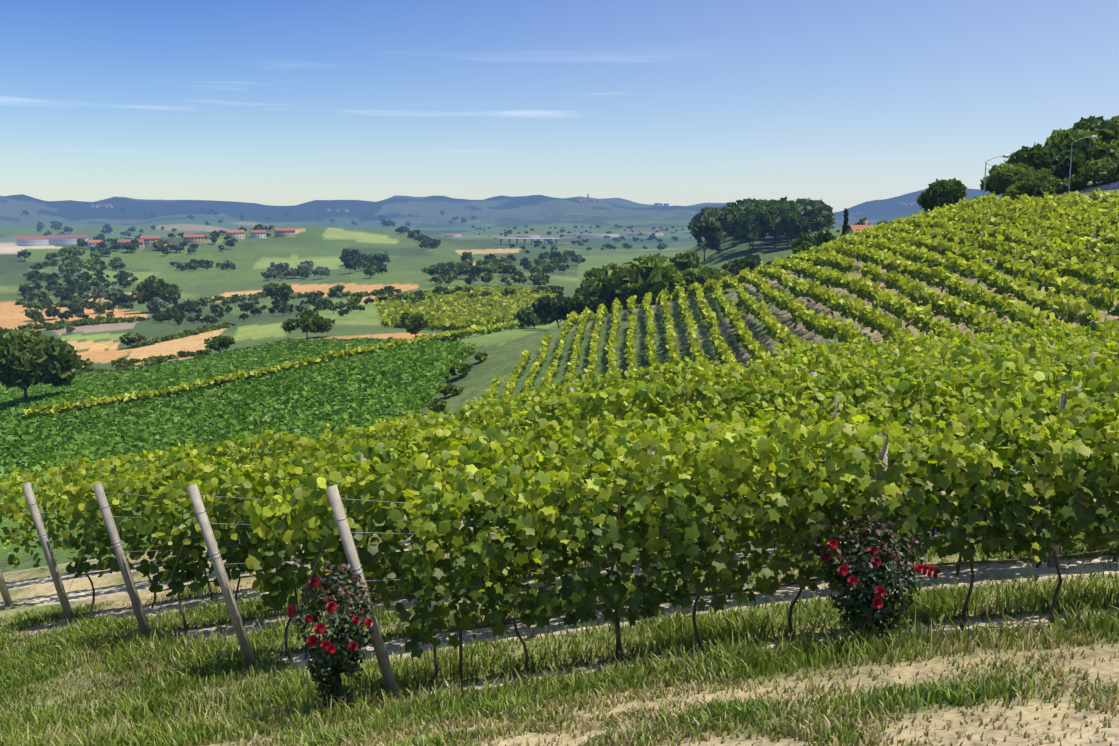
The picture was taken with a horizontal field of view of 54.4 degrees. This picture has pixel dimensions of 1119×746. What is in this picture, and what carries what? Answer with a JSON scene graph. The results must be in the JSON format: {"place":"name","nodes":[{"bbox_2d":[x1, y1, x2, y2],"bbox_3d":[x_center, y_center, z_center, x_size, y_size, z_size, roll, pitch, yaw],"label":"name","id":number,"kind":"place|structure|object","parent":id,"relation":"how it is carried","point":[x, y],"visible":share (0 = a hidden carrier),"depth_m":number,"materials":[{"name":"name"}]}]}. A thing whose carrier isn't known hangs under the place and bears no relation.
{"place":"outdoors","nodes":[
{"label":"outdoors","id":0,"kind":"place"},
{"bbox_2d":[18,204,914,247],"bbox_3d":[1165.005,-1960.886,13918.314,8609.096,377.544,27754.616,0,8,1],"label":"building windows","id":1,"kind":"structure","parent":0,"point":[231,237],"depth_m":1350.65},
{"bbox_2d":[0,178,1118,745],"bbox_3d":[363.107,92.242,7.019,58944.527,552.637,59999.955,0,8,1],"label":"ground","id":2,"kind":"structure","parent":0,"point":[320,238],"depth_m":163.64,"materials":[{"name":"green plant"}]},
{"bbox_2d":[0,337,477,480],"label":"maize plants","id":3,"kind":"object","parent":2,"relation":"on","point":[249,400],"visible":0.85,"depth_m":169.00,"materials":[{"name":"green plant"}]},
{"bbox_2d":[0,486,621,716],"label":"trellis wires","id":4,"kind":"object","parent":2,"relation":"on","point":[460,632],"visible":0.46,"depth_m":10.93,"materials":[{"name":"metal"}]},
{"bbox_2d":[29,324,631,431],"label":"vineyard posts","id":5,"kind":"object","parent":2,"relation":"on","point":[318,358],"visible":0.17,"depth_m":189.79,"materials":[{"name":"wood"}]},
{"bbox_2d":[287,561,374,710],"bbox_3d":[-2.180,2.582,10.469,0.831,1.557,0.871,0,8,1],"label":"rose bush","id":6,"kind":"object","parent":2,"relation":"on","point":[328,655],"visible":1,"depth_m":10.38,"materials":[{"name":"green plant"}]},
{"bbox_2d":[17,195,917,250],"bbox_3d":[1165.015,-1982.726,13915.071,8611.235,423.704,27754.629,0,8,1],"label":"building walls","id":7,"kind":"structure","parent":2,"relation":"on","point":[74,242],"depth_m":2712.49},
{"bbox_2d":[17,194,916,245],"bbox_3d":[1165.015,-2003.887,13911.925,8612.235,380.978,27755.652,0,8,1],"label":"buildings","id":8,"kind":"structure","parent":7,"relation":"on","point":[853,227],"depth_m":1377.12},
{"bbox_2d":[0,339,1116,699],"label":"wooden posts","id":9,"kind":"object","parent":2,"relation":"on","point":[346,537],"visible":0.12,"depth_m":12.99,"materials":[{"name":"wood"}]},
{"bbox_2d":[0,321,1118,693],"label":"vine","id":10,"kind":"object","parent":2,"relation":"on","point":[752,451],"depth_m":12.49,"materials":[{"name":"green plant"}]},
{"bbox_2d":[0,491,1118,745],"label":"grass","id":11,"kind":"structure","parent":2,"relation":"on","point":[122,645],"depth_m":10.24,"materials":[{"name":"green plant"}]},
{"bbox_2d":[0,115,1118,412],"bbox_3d":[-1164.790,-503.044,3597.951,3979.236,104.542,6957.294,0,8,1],"label":"trees","id":12,"kind":"object","parent":2,"relation":"on","point":[28,357],"materials":[{"name":"green plant"}]},
{"bbox_2d":[23,188,1118,431],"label":"vineyard rows","id":13,"kind":"object","parent":2,"relation":"on","point":[961,224],"visible":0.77,"depth_m":116.31,"materials":[{"name":"green plant"}]},
{"bbox_2d":[815,511,939,639],"bbox_3d":[2.956,1.971,10.270,1.076,1.338,1.172,0,8,1],"label":"rose bush","id":14,"kind":"object","parent":2,"relation":"on","point":[866,598],"visible":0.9,"depth_m":10.11,"materials":[{"name":"green plant"}]},
{"bbox_2d":[983,135,1118,196],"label":"street lamp","id":15,"kind":"object","parent":2,"relation":"on","point":[1091,137],"visible":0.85,"depth_m":144.59,"materials":[{"name":"metal"}]},
{"bbox_2d":[1074,181,1118,193],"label":"retaining wall","id":16,"kind":"structure","parent":2,"relation":"on","point":[1114,185],"depth_m":138.86,"materials":[{"name":"concrete"}]},
{"bbox_2d":[0,0,1118,211],"label":"sky","id":17,"kind":"structure","parent":0,"point":[843,104],"materials":[{"name":"blue"}]}
]}

